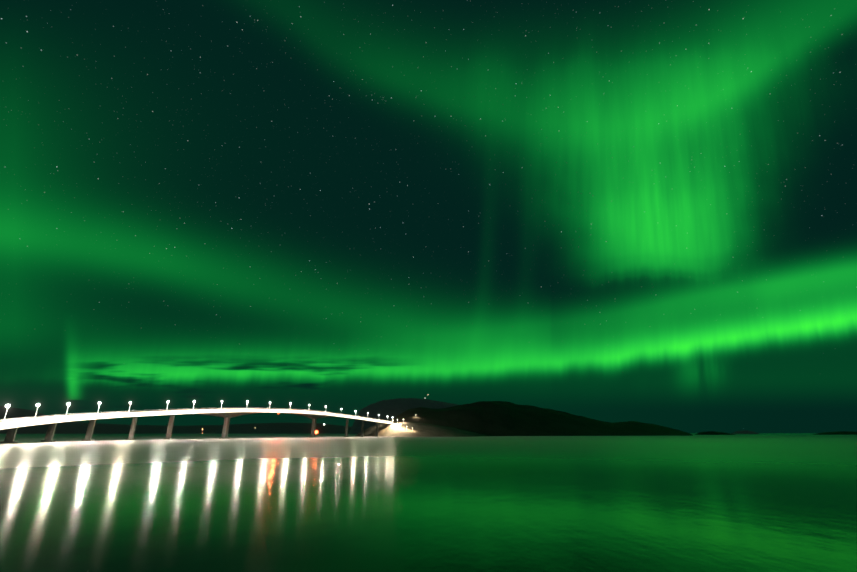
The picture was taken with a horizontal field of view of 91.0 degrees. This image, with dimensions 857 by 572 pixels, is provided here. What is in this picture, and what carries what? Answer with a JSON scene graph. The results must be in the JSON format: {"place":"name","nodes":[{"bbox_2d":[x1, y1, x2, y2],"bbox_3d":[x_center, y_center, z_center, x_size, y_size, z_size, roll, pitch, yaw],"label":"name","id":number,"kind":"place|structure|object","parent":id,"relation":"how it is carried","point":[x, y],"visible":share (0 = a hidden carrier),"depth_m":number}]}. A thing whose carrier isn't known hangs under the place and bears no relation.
{"place":"outdoors","nodes":[
{"label":"outdoors","id":0,"kind":"place"},
{"bbox_2d":[0,406,351,433],"bbox_3d":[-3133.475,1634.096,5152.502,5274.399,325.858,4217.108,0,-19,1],"label":"distant land","id":1,"kind":"structure","parent":0,"point":[72,427],"depth_m":4465.00},
{"bbox_2d":[348,398,457,433],"bbox_3d":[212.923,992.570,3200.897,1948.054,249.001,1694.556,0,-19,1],"label":"mountain terrain","id":2,"kind":"structure","parent":0,"point":[384,409],"depth_m":2806.67},
{"bbox_2d":[355,422,486,436],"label":"headland","id":3,"kind":"structure","parent":0,"point":[395,429],"depth_m":629.66},
{"bbox_2d":[0,433,856,571],"bbox_3d":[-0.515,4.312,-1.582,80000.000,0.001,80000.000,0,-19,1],"label":"sea water","id":4,"kind":"structure","parent":0,"point":[773,502],"depth_m":29.20},
{"bbox_2d":[0,415,378,443],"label":"bridge piers","id":5,"kind":"structure","parent":4,"relation":"in","point":[11,435],"depth_m":304.39},
{"bbox_2d":[4,412,387,423],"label":"bridge girder","id":6,"kind":"object","parent":5,"relation":"on","point":[236,414],"visible":0.33,"depth_m":410.82},
{"bbox_2d":[0,409,199,421],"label":"bridge parapet","id":7,"kind":"structure","parent":6,"relation":"on","point":[58,416],"depth_m":235.97},
{"bbox_2d":[0,407,388,420],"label":"bridge railing","id":8,"kind":"object","parent":6,"relation":"on","point":[148,411],"visible":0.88,"depth_m":295.60},
{"bbox_2d":[0,409,391,429],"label":"bridge deck","id":9,"kind":"structure","parent":6,"relation":"attached to","point":[20,423],"depth_m":308.44},
{"bbox_2d":[3,402,392,421],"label":"street lamps","id":10,"kind":"object","parent":6,"relation":"on","point":[129,408],"visible":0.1,"depth_m":271.00},
{"bbox_2d":[0,0,856,432],"label":"sky","id":11,"kind":"structure","parent":0,"point":[644,211]},
{"bbox_2d":[365,401,692,436],"bbox_3d":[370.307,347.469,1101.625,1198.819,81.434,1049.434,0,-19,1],"label":"island terrain","id":12,"kind":"structure","parent":0,"point":[496,418],"depth_m":842.30},
{"bbox_2d":[695,431,734,434],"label":"island","id":13,"kind":"structure","parent":0,"point":[712,433],"depth_m":1328.55},
{"bbox_2d":[731,430,758,433],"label":"island","id":14,"kind":"structure","parent":0,"point":[744,432],"depth_m":2576.64},
{"bbox_2d":[813,431,856,434],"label":"island","id":15,"kind":"structure","parent":0,"point":[840,433],"depth_m":1485.87}
]}

